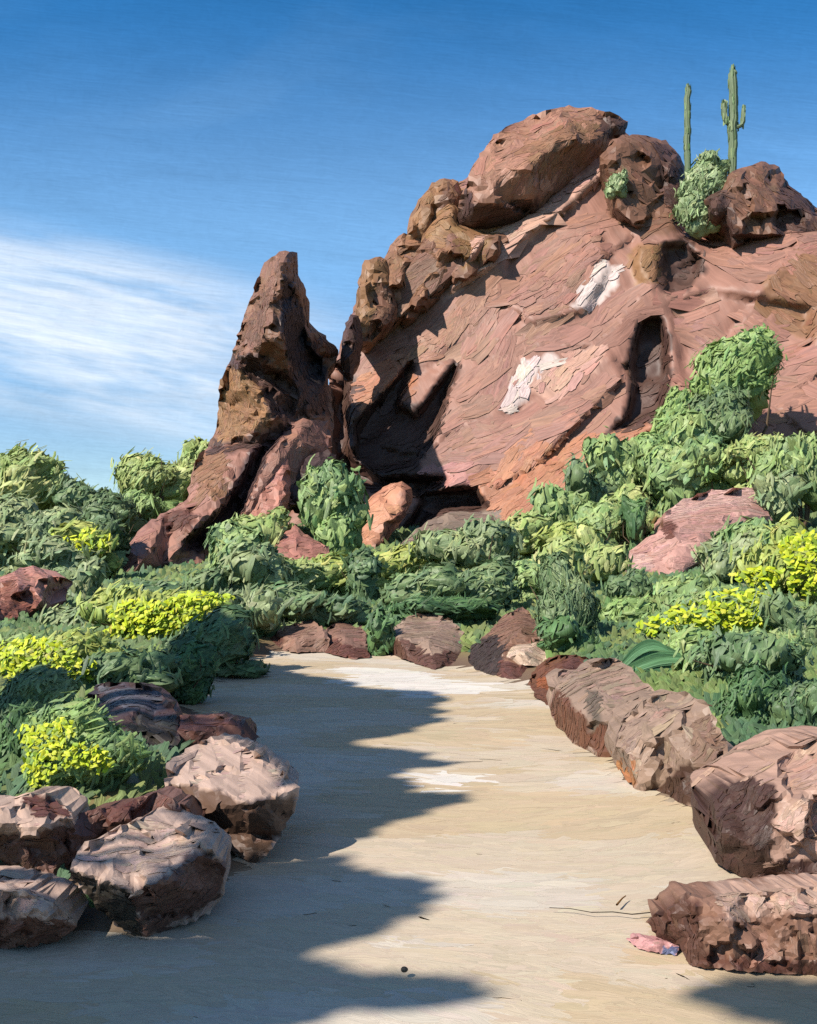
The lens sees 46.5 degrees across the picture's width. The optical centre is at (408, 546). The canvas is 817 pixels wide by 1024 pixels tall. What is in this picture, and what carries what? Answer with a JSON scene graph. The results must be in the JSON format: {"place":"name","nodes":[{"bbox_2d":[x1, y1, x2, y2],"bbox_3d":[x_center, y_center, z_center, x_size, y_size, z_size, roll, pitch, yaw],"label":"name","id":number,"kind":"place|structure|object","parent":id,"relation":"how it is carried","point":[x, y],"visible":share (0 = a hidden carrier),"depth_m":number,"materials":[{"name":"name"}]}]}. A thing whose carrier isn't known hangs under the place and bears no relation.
{"place":"outdoors","nodes":[
{"label":"outdoors","id":0,"kind":"place"},
{"bbox_2d":[0,636,816,1023],"bbox_3d":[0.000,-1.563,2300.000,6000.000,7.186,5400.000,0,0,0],"label":"ground","id":1,"kind":"structure","parent":0,"point":[92,920],"depth_m":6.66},
{"bbox_2d":[0,699,40,761],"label":"bush","id":2,"kind":"object","parent":1,"relation":"on","point":[13,721],"visible":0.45,"depth_m":7.51,"materials":[{"name":"green plant"}]},
{"bbox_2d":[0,566,72,620],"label":"boulder","id":3,"kind":"object","parent":1,"relation":"on","point":[30,590],"visible":0.85,"depth_m":20.18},
{"bbox_2d":[0,439,88,511],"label":"desert tree","id":4,"kind":"object","parent":1,"relation":"on","point":[39,473],"visible":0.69,"depth_m":45.71,"materials":[{"name":"green plant"}]},
{"bbox_2d":[0,865,88,948],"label":"boulder","id":5,"kind":"object","parent":1,"relation":"on","point":[37,906],"visible":1,"depth_m":4.72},
{"bbox_2d":[0,786,89,875],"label":"boulder","id":6,"kind":"object","parent":1,"relation":"on","point":[35,825],"visible":0.93,"depth_m":5.43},
{"bbox_2d":[0,659,92,725],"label":"bush","id":7,"kind":"object","parent":1,"relation":"on","point":[42,684],"visible":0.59,"depth_m":8.99,"materials":[{"name":"green plant"}]},
{"bbox_2d":[6,529,112,571],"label":"bush","id":8,"kind":"object","parent":1,"relation":"on","point":[50,552],"visible":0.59,"depth_m":31.64,"materials":[{"name":"green plant"}]},
{"bbox_2d":[0,490,130,572],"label":"bush","id":9,"kind":"object","parent":1,"relation":"on","point":[23,518],"visible":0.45,"depth_m":37.76,"materials":[{"name":"green plant"}]},
{"bbox_2d":[0,627,137,682],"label":"flowering bush","id":10,"kind":"object","parent":1,"relation":"on","point":[73,645],"visible":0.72,"depth_m":10.90,"materials":[{"name":"yellow plant"}]},
{"bbox_2d":[36,604,104,629],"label":"bush","id":11,"kind":"object","parent":1,"relation":"on","point":[60,615],"visible":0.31,"depth_m":17.73,"materials":[{"name":"green plant"}]},
{"bbox_2d":[13,690,154,789],"bbox_3d":[-2.343,1.440,6.883,1.030,0.781,0.906,0,0,0],"label":"flowering bush","id":12,"kind":"object","parent":1,"relation":"on","point":[75,743],"visible":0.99,"depth_m":6.68,"materials":[{"name":"yellow plant"}]},
{"bbox_2d":[51,555,116,599],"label":"bush","id":13,"kind":"object","parent":1,"relation":"on","point":[87,578],"visible":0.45,"depth_m":23.86,"materials":[{"name":"green plant"}]},
{"bbox_2d":[48,517,123,578],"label":"bush","id":14,"kind":"object","parent":1,"relation":"on","point":[90,534],"visible":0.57,"depth_m":32.69,"materials":[{"name":"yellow plant"}]},
{"bbox_2d":[47,476,150,540],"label":"bush","id":15,"kind":"object","parent":1,"relation":"on","point":[82,494],"visible":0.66,"depth_m":43.51,"materials":[{"name":"green plant"}]},
{"bbox_2d":[80,503,133,570],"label":"bush","id":16,"kind":"object","parent":1,"relation":"on","point":[102,516],"visible":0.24,"depth_m":36.88,"materials":[{"name":"green plant"}]},
{"bbox_2d":[49,647,190,692],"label":"bush","id":17,"kind":"object","parent":1,"relation":"on","point":[156,668],"visible":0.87,"depth_m":10.95,"materials":[{"name":"green plant"}]},
{"bbox_2d":[83,682,182,750],"bbox_3d":[-2.658,1.648,9.055,0.956,0.582,2.667,0,0,-20],"label":"boulder","id":18,"kind":"object","parent":1,"relation":"on","point":[151,712],"visible":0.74,"depth_m":8.91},
{"bbox_2d":[66,786,205,864],"bbox_3d":[-1.703,1.728,5.987,0.923,0.367,0.729,0,0,-24],"label":"boulder","id":19,"kind":"object","parent":1,"relation":"on","point":[98,821],"visible":0.64,"depth_m":5.79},
{"bbox_2d":[70,806,231,936],"bbox_3d":[-1.371,1.781,5.304,0.834,0.511,1.392,0,0,0],"label":"boulder","id":20,"kind":"object","parent":1,"relation":"on","point":[160,869],"visible":0.99,"depth_m":4.95,"materials":[{"name":"stone"}]},
{"bbox_2d":[109,446,195,501],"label":"desert tree","id":21,"kind":"object","parent":1,"relation":"on","point":[148,471],"visible":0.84,"depth_m":49.60,"materials":[{"name":"green plant"}]},
{"bbox_2d":[122,487,182,521],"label":"bush","id":22,"kind":"object","parent":1,"relation":"on","point":[148,506],"visible":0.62,"depth_m":45.75,"materials":[{"name":"green plant"}]},
{"bbox_2d":[73,579,234,639],"bbox_3d":[-4.372,1.292,17.034,2.818,1.473,2.461,0,0,0],"label":"flowering bush","id":23,"kind":"object","parent":1,"relation":"on","point":[130,611],"visible":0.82,"depth_m":16.18,"materials":[{"name":"yellow plant"}]},
{"bbox_2d":[169,631,222,704],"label":"bush","id":24,"kind":"object","parent":1,"relation":"on","point":[198,674],"visible":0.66,"depth_m":11.96,"materials":[{"name":"green plant"}]},
{"bbox_2d":[182,565,230,592],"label":"bush","id":25,"kind":"object","parent":1,"relation":"on","point":[207,579],"visible":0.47,"depth_m":23.23,"materials":[{"name":"green plant"}]},
{"bbox_2d":[147,601,270,678],"bbox_3d":[-2.903,1.497,14.829,1.702,1.241,1.865,0,0,24],"label":"bush","id":26,"kind":"object","parent":1,"relation":"on","point":[227,630],"visible":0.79,"depth_m":14.34,"materials":[{"name":"green plant"}]},
{"bbox_2d":[177,711,259,749],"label":"boulder","id":27,"kind":"object","parent":1,"relation":"on","point":[197,728],"visible":0.77,"depth_m":8.55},
{"bbox_2d":[123,418,331,571],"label":"rock ridge","id":28,"kind":"object","parent":1,"relation":"on","point":[228,481],"visible":0.78,"depth_m":41.98,"materials":[{"name":"stone"}]},
{"bbox_2d":[249,459,290,515],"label":"boulder","id":29,"kind":"object","parent":28,"relation":"on","point":[275,493],"visible":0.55,"depth_m":41.81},
{"bbox_2d":[208,251,337,446],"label":"rock spire","id":30,"kind":"object","parent":28,"relation":"on","point":[279,370],"visible":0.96,"depth_m":46.08,"materials":[{"name":"stone"}]},
{"bbox_2d":[164,733,299,862],"bbox_3d":[-1.216,1.750,6.928,1.011,0.559,2.104,0,0,0],"label":"boulder","id":31,"kind":"object","parent":1,"relation":"on","point":[244,791],"visible":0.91,"depth_m":6.30,"materials":[{"name":"stone"}]},
{"bbox_2d":[203,519,271,586],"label":"bush","id":32,"kind":"object","parent":1,"relation":"on","point":[221,535],"visible":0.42,"depth_m":29.90,"materials":[{"name":"green plant"}]},
{"bbox_2d":[212,583,284,633],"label":"bush","id":33,"kind":"object","parent":1,"relation":"on","point":[268,620],"visible":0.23,"depth_m":18.22,"materials":[{"name":"green plant"}]},
{"bbox_2d":[218,539,295,592],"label":"bush","id":34,"kind":"object","parent":1,"relation":"on","point":[259,563],"visible":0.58,"depth_m":23.62,"materials":[{"name":"green plant"}]},
{"bbox_2d":[229,506,292,545],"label":"bush","id":35,"kind":"object","parent":1,"relation":"on","point":[275,525],"visible":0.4,"depth_m":33.56,"materials":[{"name":"green plant"}]},
{"bbox_2d":[250,574,345,626],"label":"bush","id":36,"kind":"object","parent":1,"relation":"on","point":[301,603],"visible":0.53,"depth_m":19.28,"materials":[{"name":"green plant"}]},
{"bbox_2d":[270,619,329,652],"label":"boulder","id":37,"kind":"object","parent":1,"relation":"on","point":[310,635],"visible":0.94,"depth_m":18.12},
{"bbox_2d":[275,525,328,561],"bbox_3d":[-3.708,0.048,33.103,2.034,1.642,3.572,0,0,0],"label":"rock slab","id":38,"kind":"object","parent":1,"relation":"on","point":[295,542],"visible":0.77,"depth_m":32.69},
{"bbox_2d":[284,556,346,596],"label":"bush","id":39,"kind":"object","parent":1,"relation":"on","point":[319,575],"visible":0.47,"depth_m":25.24,"materials":[{"name":"green plant"}]},
{"bbox_2d":[296,454,373,548],"bbox_3d":[-2.800,-1.115,36.255,2.957,4.873,3.078,0,0,0],"label":"desert tree","id":40,"kind":"object","parent":1,"relation":"on","point":[327,487],"visible":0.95,"depth_m":35.28,"materials":[{"name":"green plant"}]},
{"bbox_2d":[314,509,358,555],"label":"bush","id":41,"kind":"object","parent":1,"relation":"on","point":[334,532],"visible":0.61,"depth_m":34.54,"materials":[{"name":"green plant"}]},
{"bbox_2d":[316,590,374,626],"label":"bush","id":42,"kind":"object","parent":1,"relation":"on","point":[350,609],"visible":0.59,"depth_m":19.16,"materials":[{"name":"green plant"}]},
{"bbox_2d":[324,621,369,658],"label":"boulder","id":43,"kind":"object","parent":1,"relation":"on","point":[348,640],"visible":0.94,"depth_m":17.88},
{"bbox_2d":[312,550,403,596],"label":"bush","id":44,"kind":"object","parent":1,"relation":"on","point":[389,569],"visible":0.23,"depth_m":25.93,"materials":[{"name":"green plant"}]},
{"bbox_2d":[335,543,383,600],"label":"bush","id":45,"kind":"object","parent":1,"relation":"on","point":[363,565],"visible":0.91,"depth_m":24.89,"materials":[{"name":"green plant"}]},
{"bbox_2d":[363,605,395,655],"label":"bush","id":46,"kind":"object","parent":1,"relation":"on","point":[379,626],"visible":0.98,"depth_m":17.30,"materials":[{"name":"green plant"}]},
{"bbox_2d":[362,481,411,546],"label":"boulder","id":47,"kind":"object","parent":1,"relation":"on","point":[389,504],"visible":0.88,"depth_m":43.87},
{"bbox_2d":[0,502,816,907],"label":"brush","id":48,"kind":"object","parent":1,"relation":"on","point":[620,638],"visible":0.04,"depth_m":14.75,"materials":[{"name":"plant"}]},
{"bbox_2d":[374,539,461,582],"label":"bush","id":49,"kind":"object","parent":1,"relation":"on","point":[398,554],"visible":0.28,"depth_m":30.49,"materials":[{"name":"green plant"}]},
{"bbox_2d":[377,560,471,614],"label":"bush","id":50,"kind":"object","parent":1,"relation":"on","point":[427,578],"visible":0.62,"depth_m":21.21,"materials":[{"name":"green plant"}]},
{"bbox_2d":[392,613,464,669],"bbox_3d":[0.387,1.710,17.630,1.425,0.780,4.334,0,0,-11],"label":"boulder","id":51,"kind":"object","parent":1,"relation":"on","point":[428,640],"visible":0.98,"depth_m":17.01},
{"bbox_2d":[376,590,513,627],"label":"bush","id":52,"kind":"object","parent":1,"relation":"on","point":[457,609],"visible":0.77,"depth_m":19.19,"materials":[{"name":"green plant"}]},
{"bbox_2d":[400,511,493,545],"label":"rock slab","id":53,"kind":"object","parent":1,"relation":"on","point":[452,520],"visible":0.24,"depth_m":44.23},
{"bbox_2d":[402,514,524,571],"bbox_3d":[1.675,0.449,29.455,3.921,2.962,2.901,0,0,0],"label":"bush","id":54,"kind":"object","parent":1,"relation":"on","point":[469,545],"visible":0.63,"depth_m":28.73,"materials":[{"name":"green plant"}]},
{"bbox_2d":[453,556,522,610],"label":"bush","id":55,"kind":"object","parent":1,"relation":"on","point":[493,578],"visible":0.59,"depth_m":21.36,"materials":[{"name":"green plant"}]},
{"bbox_2d":[468,607,538,678],"bbox_3d":[1.636,1.637,16.379,1.180,0.926,5.036,0,0,6],"label":"boulder","id":56,"kind":"object","parent":1,"relation":"on","point":[506,633],"visible":0.93,"depth_m":15.64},
{"bbox_2d":[502,637,545,665],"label":"boulder","id":57,"kind":"object","parent":1,"relation":"on","point":[532,654],"visible":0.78,"depth_m":14.76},
{"bbox_2d":[511,554,541,601],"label":"bush","id":58,"kind":"object","parent":1,"relation":"on","point":[525,580],"visible":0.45,"depth_m":23.38,"materials":[{"name":"green plant"}]},
{"bbox_2d":[502,509,557,560],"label":"bush","id":59,"kind":"object","parent":1,"relation":"on","point":[532,523],"visible":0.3,"depth_m":32.60,"materials":[{"name":"green plant"}]},
{"bbox_2d":[526,478,590,522],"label":"bush","id":60,"kind":"object","parent":1,"relation":"on","point":[557,502],"visible":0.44,"depth_m":36.53,"materials":[{"name":"green plant"}]},
{"bbox_2d":[528,654,588,704],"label":"boulder","id":61,"kind":"object","parent":1,"relation":"on","point":[537,683],"visible":0.77,"depth_m":13.71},
{"bbox_2d":[528,531,595,583],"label":"bush","id":62,"kind":"object","parent":1,"relation":"on","point":[575,550],"visible":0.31,"depth_m":25.69,"materials":[{"name":"green plant"}]},
{"bbox_2d":[531,614,600,652],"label":"bush","id":63,"kind":"object","parent":1,"relation":"on","point":[561,632],"visible":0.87,"depth_m":14.80,"materials":[{"name":"green plant"}]},
{"bbox_2d":[529,544,603,640],"bbox_3d":[2.558,1.069,16.014,1.313,2.227,1.596,0,0,23],"label":"bush","id":64,"kind":"object","parent":1,"relation":"on","point":[564,590],"visible":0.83,"depth_m":16.00,"materials":[{"name":"green plant"}]},
{"bbox_2d":[562,452,617,502],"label":"bush","id":65,"kind":"object","parent":1,"relation":"on","point":[579,478],"visible":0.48,"depth_m":38.45,"materials":[{"name":"green plant"}]},
{"bbox_2d":[571,500,627,545],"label":"bush","id":66,"kind":"object","parent":1,"relation":"on","point":[602,515],"visible":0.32,"depth_m":34.85,"materials":[{"name":"green plant"}]},
{"bbox_2d":[546,657,653,756],"bbox_3d":[2.054,1.660,10.547,0.894,0.750,3.362,0,0,0],"label":"boulder","id":67,"kind":"object","parent":1,"relation":"on","point":[585,698],"visible":0.83,"depth_m":10.04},
{"bbox_2d":[574,522,634,584],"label":"bush","id":68,"kind":"object","parent":1,"relation":"on","point":[604,557],"visible":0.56,"depth_m":27.45,"materials":[{"name":"green plant"}]},
{"bbox_2d":[581,425,643,487],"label":"bush","id":69,"kind":"object","parent":1,"relation":"on","point":[609,453],"visible":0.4,"depth_m":40.65,"materials":[{"name":"green plant"}]},
{"bbox_2d":[600,565,654,598],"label":"bush","id":70,"kind":"object","parent":1,"relation":"on","point":[632,582],"visible":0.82,"depth_m":22.91,"materials":[{"name":"green plant"}]},
{"bbox_2d":[599,479,659,547],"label":"bush","id":71,"kind":"object","parent":1,"relation":"on","point":[632,491],"visible":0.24,"depth_m":35.89,"materials":[{"name":"green plant"}]},
{"bbox_2d":[598,594,664,624],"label":"bush","id":72,"kind":"object","parent":1,"relation":"on","point":[631,608],"visible":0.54,"depth_m":17.81,"materials":[{"name":"green plant"}]},
{"bbox_2d":[618,494,651,550],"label":"bush","id":73,"kind":"object","parent":1,"relation":"on","point":[632,514],"visible":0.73,"depth_m":33.83,"materials":[{"name":"green plant"}]},
{"bbox_2d":[622,639,681,671],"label":"agave","id":74,"kind":"object","parent":1,"relation":"on","point":[649,654],"visible":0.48,"depth_m":12.34,"materials":[{"name":"green plant"}]},
{"bbox_2d":[626,933,678,955],"bbox_3d":[1.212,1.968,4.733,0.267,0.074,0.132,0,0,31],"label":"crumpled cloth","id":75,"kind":"object","parent":1,"relation":"on","point":[650,943],"visible":0.99,"depth_m":4.69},
{"bbox_2d":[604,689,732,805],"bbox_3d":[2.140,1.662,7.953,0.731,0.821,2.449,0,0,-7],"label":"boulder","id":76,"kind":"object","parent":1,"relation":"on","point":[663,741],"visible":0.77,"depth_m":7.81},
{"bbox_2d":[649,384,692,434],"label":"desert tree","id":77,"kind":"object","parent":1,"relation":"on","point":[676,398],"visible":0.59,"depth_m":44.44,"materials":[{"name":"green plant"}]},
{"bbox_2d":[630,433,729,516],"bbox_3d":[11.537,-2.728,40.452,4.298,4.060,3.366,0,0,0],"label":"bush","id":78,"kind":"object","parent":1,"relation":"on","point":[667,477],"visible":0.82,"depth_m":39.38,"materials":[{"name":"green plant"}]},
{"bbox_2d":[659,405,729,445],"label":"bush","id":79,"kind":"object","parent":1,"relation":"on","point":[690,423],"visible":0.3,"depth_m":42.56,"materials":[{"name":"green plant"}]},
{"bbox_2d":[652,572,740,599],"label":"bush","id":80,"kind":"object","parent":1,"relation":"on","point":[677,584],"visible":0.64,"depth_m":21.68,"materials":[{"name":"green plant"}]},
{"bbox_2d":[624,487,771,574],"bbox_3d":[10.398,-0.435,34.173,4.493,3.799,8.867,0,0,39],"label":"rock slab","id":81,"kind":"object","parent":1,"relation":"on","point":[682,526],"visible":0.91,"depth_m":32.72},
{"bbox_2d":[693,439,736,494],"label":"bush","id":82,"kind":"object","parent":1,"relation":"on","point":[715,471],"visible":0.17,"depth_m":39.38,"materials":[{"name":"green plant"}]},
{"bbox_2d":[683,383,755,444],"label":"desert tree","id":83,"kind":"object","parent":1,"relation":"on","point":[728,413],"visible":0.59,"depth_m":43.31,"materials":[{"name":"green plant"}]},
{"bbox_2d":[635,582,814,636],"bbox_3d":[5.290,1.204,16.004,3.203,1.232,2.884,0,0,0],"label":"flowering bush","id":84,"kind":"object","parent":1,"relation":"on","point":[726,610],"visible":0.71,"depth_m":14.88,"materials":[{"name":"yellow plant"}]},
{"bbox_2d":[690,530,766,587],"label":"bush","id":85,"kind":"object","parent":1,"relation":"on","point":[712,556],"visible":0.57,"depth_m":25.68,"materials":[{"name":"green plant"}]},
{"bbox_2d":[646,872,816,975],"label":"boulder","id":86,"kind":"object","parent":1,"relation":"on","point":[766,924],"visible":1,"depth_m":4.54,"materials":[{"name":"stone"}]},
{"bbox_2d":[684,323,788,435],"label":"desert tree","id":87,"kind":"object","parent":1,"relation":"on","point":[751,359],"visible":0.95,"depth_m":44.57,"materials":[{"name":"green plant"}]},
{"bbox_2d":[710,515,774,544],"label":"bush","id":88,"kind":"object","parent":1,"relation":"on","point":[732,531],"visible":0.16,"depth_m":28.07,"materials":[{"name":"green plant"}]},
{"bbox_2d":[686,624,813,683],"bbox_3d":[3.997,1.528,11.089,1.488,1.329,1.474,0,0,0],"label":"bush","id":89,"kind":"object","parent":1,"relation":"on","point":[721,656],"visible":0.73,"depth_m":10.72,"materials":[{"name":"green plant"}]},
{"bbox_2d":[708,656,792,725],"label":"bush","id":90,"kind":"object","parent":1,"relation":"on","point":[751,688],"visible":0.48,"depth_m":8.98,"materials":[{"name":"green plant"}]},
{"bbox_2d":[720,431,785,487],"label":"bush","id":91,"kind":"object","parent":1,"relation":"on","point":[735,473],"visible":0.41,"depth_m":38.83,"materials":[{"name":"green plant"}]},
{"bbox_2d":[690,726,816,877],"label":"boulder","id":92,"kind":"object","parent":1,"relation":"on","point":[753,802],"visible":0.98,"depth_m":5.82,"materials":[{"name":"stone"}]},
{"bbox_2d":[728,512,816,604],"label":"flowering bush","id":93,"kind":"object","parent":1,"relation":"on","point":[785,560],"visible":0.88,"depth_m":19.65,"materials":[{"name":"yellow plant"}]},
{"bbox_2d":[744,431,816,526],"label":"bush","id":94,"kind":"object","parent":1,"relation":"on","point":[797,452],"visible":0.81,"depth_m":36.40,"materials":[{"name":"green plant"}]},
{"bbox_2d":[748,464,812,527],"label":"bush","id":95,"kind":"object","parent":1,"relation":"on","point":[778,496],"visible":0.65,"depth_m":34.12,"materials":[{"name":"green plant"}]},
{"bbox_2d":[750,588,816,647],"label":"bush","id":96,"kind":"object","parent":1,"relation":"on","point":[778,610],"visible":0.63,"depth_m":13.94,"materials":[{"name":"green plant"}]},
{"bbox_2d":[763,677,816,726],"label":"bush","id":97,"kind":"object","parent":1,"relation":"on","point":[791,704],"visible":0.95,"depth_m":8.75,"materials":[{"name":"green plant"}]},
{"bbox_2d":[0,0,816,492],"label":"sky","id":98,"kind":"structure","parent":0,"point":[155,155],"materials":[{"name":"blue"}]},
{"bbox_2d":[288,133,816,529],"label":"hill","id":99,"kind":"structure","parent":0,"point":[573,316],"depth_m":54.25,"materials":[{"name":"stone"}]},
{"bbox_2d":[340,314,362,381],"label":"boulder","id":100,"kind":"object","parent":99,"relation":"on","point":[352,342],"visible":1,"depth_m":51.68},
{"bbox_2d":[355,257,397,352],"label":"boulder","id":101,"kind":"object","parent":99,"relation":"on","point":[376,311],"visible":0.84,"depth_m":55.34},
{"bbox_2d":[384,233,420,300],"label":"boulder","id":102,"kind":"object","parent":99,"relation":"on","point":[400,254],"visible":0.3,"depth_m":57.77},
{"bbox_2d":[406,178,461,251],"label":"boulder","id":103,"kind":"object","parent":99,"relation":"on","point":[436,197],"visible":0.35,"depth_m":60.48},
{"bbox_2d":[401,233,507,328],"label":"boulder","id":104,"kind":"object","parent":99,"relation":"on","point":[421,300],"visible":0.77,"depth_m":56.80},
{"bbox_2d":[457,105,627,228],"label":"boulder","id":105,"kind":"object","parent":99,"relation":"on","point":[530,164],"visible":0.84,"depth_m":58.73,"materials":[{"name":"stone"}]},
{"bbox_2d":[599,134,684,229],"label":"boulder","id":106,"kind":"object","parent":99,"relation":"on","point":[654,167],"visible":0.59,"depth_m":57.94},
{"bbox_2d":[668,191,720,239],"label":"bush","id":107,"kind":"object","parent":99,"relation":"on","point":[690,212],"visible":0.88,"depth_m":55.86,"materials":[{"name":"green plant"}]},
{"bbox_2d":[703,161,816,248],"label":"boulder","id":108,"kind":"object","parent":99,"relation":"on","point":[761,200],"visible":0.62,"depth_m":55.67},
{"bbox_2d":[673,157,727,201],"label":"bush","id":109,"kind":"object","parent":108,"relation":"on","point":[705,179],"visible":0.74,"depth_m":56.78,"materials":[{"name":"green plant"}]},
{"bbox_2d":[721,64,745,174],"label":"saguaro","id":110,"kind":"object","parent":108,"relation":"on","point":[730,118],"visible":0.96,"depth_m":57.80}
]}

